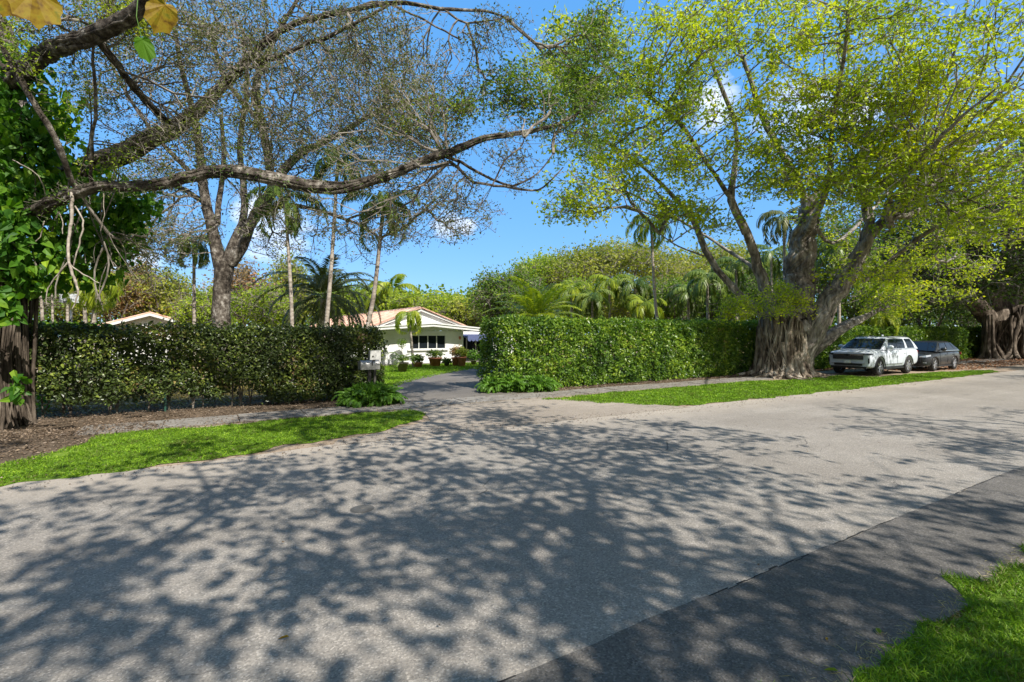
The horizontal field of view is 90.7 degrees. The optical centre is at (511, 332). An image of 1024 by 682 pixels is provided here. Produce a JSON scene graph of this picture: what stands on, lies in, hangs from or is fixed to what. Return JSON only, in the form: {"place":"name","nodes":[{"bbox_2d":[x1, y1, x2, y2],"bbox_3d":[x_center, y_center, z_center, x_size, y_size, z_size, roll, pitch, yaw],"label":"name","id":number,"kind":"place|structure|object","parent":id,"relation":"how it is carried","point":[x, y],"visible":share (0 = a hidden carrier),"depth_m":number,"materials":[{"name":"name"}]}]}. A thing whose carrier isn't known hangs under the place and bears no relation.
{"place":"outdoors","nodes":[
{"label":"outdoors","id":0,"kind":"place"},
{"bbox_2d":[28,280,65,319],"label":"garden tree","id":1,"kind":"object","parent":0,"point":[48,304],"visible":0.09,"depth_m":30.43,"materials":[{"name":"green plant"}]},
{"bbox_2d":[338,361,519,387],"bbox_3d":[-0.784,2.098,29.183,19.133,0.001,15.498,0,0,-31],"label":"garden lawn","id":2,"kind":"structure","parent":0,"point":[413,371],"depth_m":26.64,"materials":[{"name":"green plant"}]},
{"bbox_2d":[386,352,417,371],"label":"potted plant","id":3,"kind":"object","parent":2,"relation":"on","point":[402,366],"visible":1,"depth_m":26.71,"materials":[{"name":"green plant"}]},
{"bbox_2d":[395,310,422,366],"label":"young palm","id":4,"kind":"object","parent":2,"relation":"on","point":[413,316],"visible":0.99,"depth_m":30.65,"materials":[{"name":"green plant"}]},
{"bbox_2d":[410,353,424,366],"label":"potted plant","id":5,"kind":"object","parent":2,"relation":"on","point":[417,362],"visible":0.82,"depth_m":30.46,"materials":[{"name":"green plant"}]},
{"bbox_2d":[425,349,444,365],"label":"potted plant","id":6,"kind":"object","parent":2,"relation":"on","point":[434,360],"visible":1,"depth_m":31.36,"materials":[{"name":"green plant"}]},
{"bbox_2d":[449,345,460,365],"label":"potted plant","id":7,"kind":"object","parent":2,"relation":"on","point":[454,359],"visible":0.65,"depth_m":31.71,"materials":[{"name":"green plant"}]},
{"bbox_2d":[455,346,468,365],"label":"potted plant","id":8,"kind":"object","parent":2,"relation":"on","point":[461,351],"visible":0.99,"depth_m":31.33,"materials":[{"name":"green plant"}]},
{"bbox_2d":[466,348,479,364],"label":"potted plant","id":9,"kind":"object","parent":2,"relation":"on","point":[473,356],"visible":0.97,"depth_m":32.87,"materials":[{"name":"green plant"}]},
{"bbox_2d":[392,362,548,401],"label":"driveway","id":10,"kind":"structure","parent":0,"point":[459,384],"depth_m":19.28,"materials":[{"name":"concrete"}]},
{"bbox_2d":[0,370,1023,681],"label":"road","id":11,"kind":"structure","parent":0,"point":[500,554],"depth_m":5.33,"materials":[{"name":"grey asphalt"}]},
{"bbox_2d":[350,505,373,512],"bbox_3d":[-1.780,2.085,6.011,0.280,0.018,0.280,0,0,-31],"label":"valve cover","id":12,"kind":"object","parent":11,"relation":"on","point":[361,508],"visible":1,"depth_m":5.98,"materials":[{"name":"metal"}]},
{"bbox_2d":[0,377,963,488],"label":"leaf litter","id":13,"kind":"object","parent":11,"relation":"on","point":[441,436],"visible":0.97,"depth_m":10.18,"materials":[{"name":"brown plant"}]},
{"bbox_2d":[499,474,1001,681],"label":"road seam","id":14,"kind":"object","parent":11,"relation":"on","point":[782,565],"visible":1,"depth_m":4.55,"materials":[{"name":"grey asphalt"}]},
{"bbox_2d":[5,0,1023,336],"label":"sky","id":15,"kind":"structure","parent":0,"point":[452,266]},
{"bbox_2d":[35,336,1023,620],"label":"ground","id":16,"kind":"structure","parent":0,"point":[327,384],"depth_m":17.85,"materials":[{"name":"brown soil"}]},
{"bbox_2d":[31,252,51,371],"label":"slender tree","id":17,"kind":"object","parent":16,"relation":"on","point":[41,309],"visible":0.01,"depth_m":23.98,"materials":[{"name":"brown plant"}]},
{"bbox_2d":[59,294,78,372],"bbox_3d":[-22.814,0.047,26.064,0.780,4.108,1.111,0,0,-31],"label":"basketball hoop","id":18,"kind":"object","parent":16,"relation":"on","point":[72,298],"visible":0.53,"depth_m":26.06,"materials":[{"name":"white paint"}]},
{"bbox_2d":[39,290,104,322],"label":"garden tree","id":19,"kind":"object","parent":16,"relation":"on","point":[77,313],"visible":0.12,"depth_m":33.59,"materials":[{"name":"green plant"}]},
{"bbox_2d":[64,273,124,383],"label":"garden palm","id":20,"kind":"object","parent":16,"relation":"on","point":[91,300],"visible":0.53,"depth_m":18.43,"materials":[{"name":"green plant"}]},
{"bbox_2d":[88,269,161,322],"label":"garden tree","id":21,"kind":"object","parent":16,"relation":"on","point":[120,306],"visible":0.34,"depth_m":35.83,"materials":[{"name":"green plant"}]},
{"bbox_2d":[111,256,163,316],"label":"garden tree","id":22,"kind":"object","parent":16,"relation":"on","point":[138,268],"visible":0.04,"depth_m":41.67,"materials":[{"name":"green plant"}]},
{"bbox_2d":[105,312,188,365],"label":"house","id":23,"kind":"structure","parent":16,"relation":"on","point":[142,318],"depth_m":32.82,"materials":[{"name":"white paint"}]},
{"bbox_2d":[117,260,207,323],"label":"garden tree","id":24,"kind":"object","parent":16,"relation":"on","point":[168,296],"visible":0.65,"depth_m":36.95,"materials":[{"name":"green plant"}]},
{"bbox_2d":[35,385,317,414],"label":"leaf litter","id":25,"kind":"object","parent":16,"relation":"on","point":[122,401],"visible":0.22,"depth_m":15.23,"materials":[{"name":"brown plant"}]},
{"bbox_2d":[164,233,224,377],"bbox_3d":[-13.891,-1.135,22.018,2.179,6.471,2.065,0,0,-44],"label":"palm tree","id":26,"kind":"object","parent":16,"relation":"on","point":[201,257],"visible":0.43,"depth_m":21.94,"materials":[{"name":"green plant"}]},
{"bbox_2d":[0,394,390,466],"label":"mulch bed","id":27,"kind":"object","parent":16,"relation":"on","point":[50,444],"visible":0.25,"depth_m":12.52,"materials":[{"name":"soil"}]},
{"bbox_2d":[35,321,119,411],"bbox_3d":[-13.198,0.967,13.305,2.475,2.688,6.131,0,0,-10],"label":"shrub","id":28,"kind":"object","parent":27,"relation":"on","point":[38,396],"visible":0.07,"depth_m":13.59,"materials":[{"name":"green plant"}]},
{"bbox_2d":[0,421,172,440],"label":"leaf litter","id":29,"kind":"object","parent":27,"relation":"on","point":[72,433],"visible":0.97,"depth_m":10.65,"materials":[{"name":"brown plant"}]},
{"bbox_2d":[35,360,372,418],"bbox_3d":[-11.915,1.440,11.810,17.501,1.320,0.065,0,0,-31],"label":"wire fence","id":30,"kind":"object","parent":27,"relation":"on","point":[165,403],"visible":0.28,"depth_m":13.58,"materials":[{"name":"green paint"}]},
{"bbox_2d":[29,317,389,416],"bbox_3d":[-12.022,0.841,11.979,18.444,2.550,1.595,0,0,-31],"label":"hedge","id":31,"kind":"object","parent":27,"relation":"on","point":[356,340],"visible":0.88,"depth_m":13.74,"materials":[{"name":"green plant"}]},
{"bbox_2d":[0,0,648,429],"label":"banyan tree","id":32,"kind":"object","parent":27,"relation":"on","point":[100,34],"visible":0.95,"depth_m":11.36,"materials":[{"name":"brown plant"}]},
{"bbox_2d":[0,0,177,405],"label":"climbing vine","id":33,"kind":"object","parent":32,"relation":"attached to","point":[21,272],"visible":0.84,"depth_m":10.98,"materials":[{"name":"green plant"}]},
{"bbox_2d":[358,360,379,382],"bbox_3d":[-4.299,1.458,15.183,0.592,1.285,0.320,0,0,-31],"label":"mailbox","id":34,"kind":"object","parent":27,"relation":"on","point":[368,365],"visible":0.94,"depth_m":15.10,"materials":[{"name":"grey metal"}]},
{"bbox_2d":[331,380,407,407],"bbox_3d":[-4.208,1.811,14.836,2.071,0.811,1.949,0,0,-31],"label":"fern clump","id":35,"kind":"object","parent":27,"relation":"on","point":[368,394],"visible":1,"depth_m":14.41,"materials":[{"name":"green plant"}]},
{"bbox_2d":[369,350,380,383],"bbox_3d":[-4.306,1.333,15.865,0.340,1.545,0.171,0,0,-31],"label":"utility box","id":36,"kind":"object","parent":27,"relation":"on","point":[374,354],"visible":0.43,"depth_m":15.83,"materials":[{"name":"white metal"}]},
{"bbox_2d":[161,278,243,359],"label":"garden tree","id":37,"kind":"object","parent":16,"relation":"on","point":[203,307],"visible":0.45,"depth_m":32.19,"materials":[{"name":"green plant"}]},
{"bbox_2d":[198,255,284,346],"bbox_3d":[-18.934,-1.642,36.112,5.912,7.535,5.186,0,0,17],"label":"garden tree","id":38,"kind":"object","parent":16,"relation":"on","point":[243,278],"visible":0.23,"depth_m":35.06,"materials":[{"name":"green plant"}]},
{"bbox_2d":[230,272,305,358],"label":"garden tree","id":39,"kind":"object","parent":16,"relation":"on","point":[258,311],"visible":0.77,"depth_m":28.99,"materials":[{"name":"green plant"}]},
{"bbox_2d":[46,0,511,381],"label":"shade tree","id":40,"kind":"object","parent":16,"relation":"on","point":[228,259],"visible":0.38,"depth_m":19.41,"materials":[{"name":"brown plant"}]},
{"bbox_2d":[246,185,328,380],"bbox_3d":[-8.544,-1.831,19.692,2.790,7.867,2.879,0,0,34],"label":"palm tree","id":41,"kind":"object","parent":16,"relation":"on","point":[293,227],"visible":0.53,"depth_m":19.45,"materials":[{"name":"green plant"}]},
{"bbox_2d":[258,250,319,325],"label":"garden tree","id":42,"kind":"object","parent":16,"relation":"on","point":[297,269],"visible":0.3,"depth_m":39.04,"materials":[{"name":"green plant"}]},
{"bbox_2d":[251,254,384,374],"bbox_3d":[-8.925,-0.689,23.962,6.110,5.588,5.878,0,0,-31],"label":"date palm","id":43,"kind":"object","parent":16,"relation":"on","point":[318,281],"visible":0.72,"depth_m":23.34,"materials":[{"name":"green plant"}]},
{"bbox_2d":[291,136,375,373],"bbox_3d":[-6.406,-2.641,19.392,3.038,9.500,2.872,0,0,26],"label":"palm tree","id":44,"kind":"object","parent":16,"relation":"on","point":[319,162],"visible":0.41,"depth_m":19.43,"materials":[{"name":"green plant"}]},
{"bbox_2d":[315,276,387,315],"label":"garden tree","id":45,"kind":"object","parent":16,"relation":"on","point":[350,297],"visible":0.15,"depth_m":66.28,"materials":[{"name":"green plant"}]},
{"bbox_2d":[340,190,420,370],"bbox_3d":[-5.134,-1.660,19.400,2.725,7.569,2.548,0,0,-31],"label":"palm tree","id":46,"kind":"object","parent":16,"relation":"on","point":[396,202],"visible":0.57,"depth_m":19.43,"materials":[{"name":"green plant"}]},
{"bbox_2d":[360,273,420,311],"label":"coconut palm","id":47,"kind":"object","parent":16,"relation":"on","point":[398,280],"visible":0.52,"depth_m":63.00,"materials":[{"name":"green plant"}]},
{"bbox_2d":[374,283,428,311],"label":"garden tree","id":48,"kind":"object","parent":16,"relation":"on","point":[406,303],"visible":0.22,"depth_m":59.39,"materials":[{"name":"green plant"}]},
{"bbox_2d":[300,306,512,363],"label":"white house","id":49,"kind":"structure","parent":16,"relation":"on","point":[441,332],"depth_m":34.68,"materials":[{"name":"paint"}]},
{"bbox_2d":[407,335,448,350],"bbox_3d":[-5.748,0.693,34.637,2.950,1.045,0.230,0,0,-31],"label":"window","id":50,"kind":"structure","parent":49,"relation":"in","point":[421,342],"depth_m":34.67,"materials":[{"name":"glass"}]},
{"bbox_2d":[409,284,465,321],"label":"garden tree","id":51,"kind":"object","parent":16,"relation":"on","point":[437,306],"visible":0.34,"depth_m":50.42,"materials":[{"name":"green plant"}]},
{"bbox_2d":[440,284,489,330],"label":"garden tree","id":52,"kind":"object","parent":16,"relation":"on","point":[465,317],"visible":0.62,"depth_m":49.17,"materials":[{"name":"green plant"}]},
{"bbox_2d":[459,256,522,325],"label":"garden tree","id":53,"kind":"object","parent":16,"relation":"on","point":[482,290],"visible":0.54,"depth_m":43.35,"materials":[{"name":"green plant"}]},
{"bbox_2d":[28,283,979,343],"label":"distant woods","id":54,"kind":"object","parent":16,"relation":"on","point":[461,292],"visible":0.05,"depth_m":83.60,"materials":[{"name":"green plant"}]},
{"bbox_2d":[332,397,685,445],"bbox_3d":[-0.115,2.091,13.356,9.675,0.001,3.879,0,0,-31],"label":"driveway apron","id":55,"kind":"object","parent":16,"relation":"on","point":[509,412],"visible":0.94,"depth_m":12.92,"materials":[{"name":"concrete"}]},
{"bbox_2d":[484,246,553,356],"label":"garden tree","id":56,"kind":"object","parent":16,"relation":"on","point":[533,282],"visible":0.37,"depth_m":41.34,"materials":[{"name":"green plant"}]},
{"bbox_2d":[18,359,1023,482],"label":"soil verge","id":57,"kind":"structure","parent":16,"relation":"on","point":[287,447],"depth_m":12.55,"materials":[{"name":"brown soil"}]},
{"bbox_2d":[0,408,425,486],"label":"turf","id":58,"kind":"structure","parent":57,"relation":"on","point":[60,454],"depth_m":9.22,"materials":[{"name":"green plant"}]},
{"bbox_2d":[474,373,510,393],"bbox_3d":[-0.618,1.812,18.027,1.402,0.762,1.549,0,0,6],"label":"fern clump","id":59,"kind":"object","parent":57,"relation":"on","point":[487,384],"visible":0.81,"depth_m":17.66,"materials":[{"name":"green plant"}]},
{"bbox_2d":[537,357,975,391],"bbox_3d":[33.962,2.100,39.482,81.165,0.001,3.611,0,0,-31],"label":"mulch bed","id":60,"kind":"object","parent":57,"relation":"on","point":[687,379],"visible":0.06,"depth_m":22.20,"materials":[{"name":"soil"}]},
{"bbox_2d":[496,372,529,392],"bbox_3d":[0.002,1.796,18.002,1.504,0.827,1.504,0,0,-31],"label":"fern clump","id":61,"kind":"object","parent":60,"relation":"on","point":[515,381],"visible":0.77,"depth_m":17.75,"materials":[{"name":"green plant"}]},
{"bbox_2d":[514,373,562,392],"bbox_3d":[0.883,1.828,18.255,1.852,0.745,1.682,0,0,-31],"label":"fern clump","id":62,"kind":"object","parent":60,"relation":"on","point":[538,382],"visible":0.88,"depth_m":17.87,"materials":[{"name":"green plant"}]},
{"bbox_2d":[473,311,757,390],"bbox_3d":[6.535,0.702,22.841,17.804,3.034,1.933,0,0,-31],"label":"hedge","id":63,"kind":"object","parent":60,"relation":"on","point":[686,336],"visible":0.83,"depth_m":20.70,"materials":[{"name":"green plant"}]},
{"bbox_2d":[511,375,751,392],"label":"leaf litter","id":64,"kind":"object","parent":60,"relation":"on","point":[650,382],"visible":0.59,"depth_m":21.15,"materials":[{"name":"brown plant"}]},
{"bbox_2d":[516,0,1023,380],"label":"banyan tree","id":65,"kind":"object","parent":60,"relation":"on","point":[795,336],"visible":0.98,"depth_m":19.97,"materials":[{"name":"green plant"}]},
{"bbox_2d":[756,205,820,279],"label":"garden palm","id":66,"kind":"object","parent":60,"relation":"on","point":[783,223],"visible":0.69,"depth_m":29.96,"materials":[{"name":"green plant"}]},
{"bbox_2d":[814,237,872,349],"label":"garden palm","id":67,"kind":"object","parent":60,"relation":"on","point":[839,251],"visible":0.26,"depth_m":30.95,"materials":[{"name":"green plant"}]},
{"bbox_2d":[858,308,901,336],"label":"garden palm","id":68,"kind":"object","parent":60,"relation":"on","point":[881,322],"visible":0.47,"depth_m":33.54,"materials":[{"name":"green plant"}]},
{"bbox_2d":[813,324,968,368],"bbox_3d":[25.052,0.834,34.086,26.597,2.841,1.701,0,0,-31],"label":"hedge","id":69,"kind":"object","parent":60,"relation":"on","point":[956,337],"visible":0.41,"depth_m":34.98,"materials":[{"name":"green plant"}]},
{"bbox_2d":[830,134,1023,358],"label":"banyan tree","id":70,"kind":"object","parent":60,"relation":"on","point":[997,312],"visible":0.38,"depth_m":36.51,"materials":[{"name":"green plant"}]},
{"bbox_2d":[952,325,981,357],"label":"hedge","id":71,"kind":"object","parent":60,"relation":"on","point":[974,341],"visible":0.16,"depth_m":42.34,"materials":[{"name":"green plant"}]},
{"bbox_2d":[541,370,997,405],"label":"turf","id":72,"kind":"structure","parent":57,"relation":"on","point":[730,391],"depth_m":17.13,"materials":[{"name":"green plant"}]},
{"bbox_2d":[815,256,926,328],"bbox_3d":[26.223,-2.205,37.552,7.276,8.653,5.860,0,0,2],"label":"garden tree","id":73,"kind":"object","parent":57,"relation":"on","point":[851,312],"visible":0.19,"depth_m":36.59,"materials":[{"name":"green plant"}]},
{"bbox_2d":[828,335,917,375],"bbox_3d":[18.765,1.097,26.240,5.410,1.985,2.540,0,0,-31],"label":"parked car","id":74,"kind":"object","parent":57,"relation":"on","point":[876,355],"visible":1,"depth_m":25.31,"materials":[{"name":"white paint"}]},
{"bbox_2d":[818,357,1023,370],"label":"leaf litter","id":75,"kind":"object","parent":57,"relation":"on","point":[982,365],"visible":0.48,"depth_m":32.16,"materials":[{"name":"brown plant"}]},
{"bbox_2d":[896,341,960,370],"bbox_3d":[23.746,1.275,28.998,4.618,1.630,2.340,0,0,-31],"label":"parked car","id":76,"kind":"object","parent":57,"relation":"on","point":[933,355],"visible":0.66,"depth_m":28.14,"materials":[{"name":"black paint"}]},
{"bbox_2d":[479,276,583,334],"bbox_3d":[1.132,-0.209,23.049,5.040,4.619,4.964,0,0,-31],"label":"fan of fronds palm","id":77,"kind":"object","parent":16,"relation":"on","point":[531,298],"visible":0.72,"depth_m":22.43,"materials":[{"name":"green plant"}]},
{"bbox_2d":[509,245,586,333],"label":"garden tree","id":78,"kind":"object","parent":16,"relation":"on","point":[539,260],"visible":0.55,"depth_m":57.33,"materials":[{"name":"green plant"}]},
{"bbox_2d":[551,280,592,354],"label":"garden palm","id":79,"kind":"object","parent":16,"relation":"on","point":[570,291],"visible":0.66,"depth_m":33.82,"materials":[{"name":"green plant"}]},
{"bbox_2d":[545,271,603,358],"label":"garden tree","id":80,"kind":"object","parent":16,"relation":"on","point":[584,287],"visible":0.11,"depth_m":38.89,"materials":[{"name":"green plant"}]},
{"bbox_2d":[573,289,614,345],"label":"garden palm","id":81,"kind":"object","parent":16,"relation":"on","point":[594,298],"visible":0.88,"depth_m":32.80,"materials":[{"name":"green plant"}]},
{"bbox_2d":[587,274,632,345],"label":"garden palm","id":82,"kind":"object","parent":16,"relation":"on","point":[611,282],"visible":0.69,"depth_m":34.91,"materials":[{"name":"green plant"}]},
{"bbox_2d":[532,233,710,339],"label":"garden tree","id":83,"kind":"object","parent":16,"relation":"on","point":[604,259],"visible":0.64,"depth_m":56.96,"materials":[{"name":"green plant"}]},
{"bbox_2d":[582,269,669,345],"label":"garden tree","id":84,"kind":"object","parent":16,"relation":"on","point":[619,310],"visible":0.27,"depth_m":36.91,"materials":[{"name":"green plant"}]},
{"bbox_2d":[612,274,660,352],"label":"garden palm","id":85,"kind":"object","parent":16,"relation":"on","point":[643,289],"visible":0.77,"depth_m":33.71,"materials":[{"name":"green plant"}]},
{"bbox_2d":[625,294,666,340],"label":"garden palm","id":86,"kind":"object","parent":16,"relation":"on","point":[639,311],"visible":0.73,"depth_m":30.58,"materials":[{"name":"green plant"}]},
{"bbox_2d":[625,214,675,353],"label":"palm tree","id":87,"kind":"object","parent":16,"relation":"on","point":[641,231],"visible":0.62,"depth_m":26.95,"materials":[{"name":"green plant"}]},
{"bbox_2d":[644,266,704,348],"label":"garden tree","id":88,"kind":"object","parent":16,"relation":"on","point":[665,290],"visible":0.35,"depth_m":36.85,"materials":[{"name":"green plant"}]},
{"bbox_2d":[665,284,710,320],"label":"garden palm","id":89,"kind":"object","parent":16,"relation":"on","point":[675,291],"visible":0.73,"depth_m":33.95,"materials":[{"name":"green plant"}]},
{"bbox_2d":[633,230,782,345],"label":"garden tree","id":90,"kind":"object","parent":16,"relation":"on","point":[723,252],"visible":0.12,"depth_m":62.41,"materials":[{"name":"green plant"}]},
{"bbox_2d":[682,269,734,319],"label":"garden palm","id":91,"kind":"object","parent":16,"relation":"on","point":[699,288],"visible":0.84,"depth_m":30.93,"materials":[{"name":"green plant"}]},
{"bbox_2d":[681,264,761,340],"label":"garden tree","id":92,"kind":"object","parent":16,"relation":"on","point":[719,297],"visible":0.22,"depth_m":38.80,"materials":[{"name":"green plant"}]},
{"bbox_2d":[709,256,763,319],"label":"garden palm","id":93,"kind":"object","parent":16,"relation":"on","point":[734,268],"visible":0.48,"depth_m":32.97,"materials":[{"name":"green plant"}]},
{"bbox_2d":[729,244,782,320],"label":"garden tree","id":94,"kind":"object","parent":16,"relation":"on","point":[750,277],"visible":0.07,"depth_m":42.93,"materials":[{"name":"green plant"}]},
{"bbox_2d":[503,466,1023,681],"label":"new asphalt strip","id":95,"kind":"object","parent":16,"relation":"on","point":[777,624],"visible":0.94,"depth_m":3.83,"materials":[{"name":"grey asphalt"}]},
{"bbox_2d":[746,244,788,290],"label":"garden palm","id":96,"kind":"object","parent":16,"relation":"on","point":[767,258],"visible":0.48,"depth_m":35.93,"materials":[{"name":"green plant"}]},
{"bbox_2d":[767,204,886,325],"bbox_3d":[22.557,-3.423,36.002,7.081,11.066,7.533,0,0,-31],"label":"garden tree","id":97,"kind":"object","parent":16,"relation":"on","point":[820,289],"visible":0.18,"depth_m":35.21,"materials":[{"name":"green plant"}]},
{"bbox_2d":[757,541,1023,681],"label":"turf","id":98,"kind":"structure","parent":16,"relation":"on","point":[1003,599],"depth_m":3.33,"materials":[{"name":"green plant"}]},
{"bbox_2d":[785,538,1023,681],"bbox_3d":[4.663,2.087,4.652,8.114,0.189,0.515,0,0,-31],"label":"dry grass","id":99,"kind":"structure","parent":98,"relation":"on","point":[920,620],"depth_m":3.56,"materials":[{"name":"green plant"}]},
{"bbox_2d":[835,235,958,325],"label":"garden tree","id":100,"kind":"object","parent":16,"relation":"on","point":[910,298],"visible":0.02,"depth_m":42.47,"materials":[{"name":"green plant"}]},
{"bbox_2d":[901,261,973,326],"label":"garden tree","id":101,"kind":"object","parent":16,"relation":"on","point":[940,321],"visible":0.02,"depth_m":47.01,"materials":[{"name":"green plant"}]},
{"bbox_2d":[933,245,981,327],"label":"garden tree","id":102,"kind":"object","parent":16,"relation":"on","point":[966,319],"visible":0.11,"depth_m":50.23,"materials":[{"name":"green plant"}]},
{"bbox_2d":[73,359,1014,435],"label":"sidewalk","id":103,"kind":"structure","parent":0,"point":[273,415],"depth_m":14.42,"materials":[{"name":"concrete"}]},
{"bbox_2d":[0,376,770,442],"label":"leaf litter","id":104,"kind":"object","parent":103,"relation":"on","point":[349,413],"visible":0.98,"depth_m":13.12,"materials":[{"name":"brown plant"}]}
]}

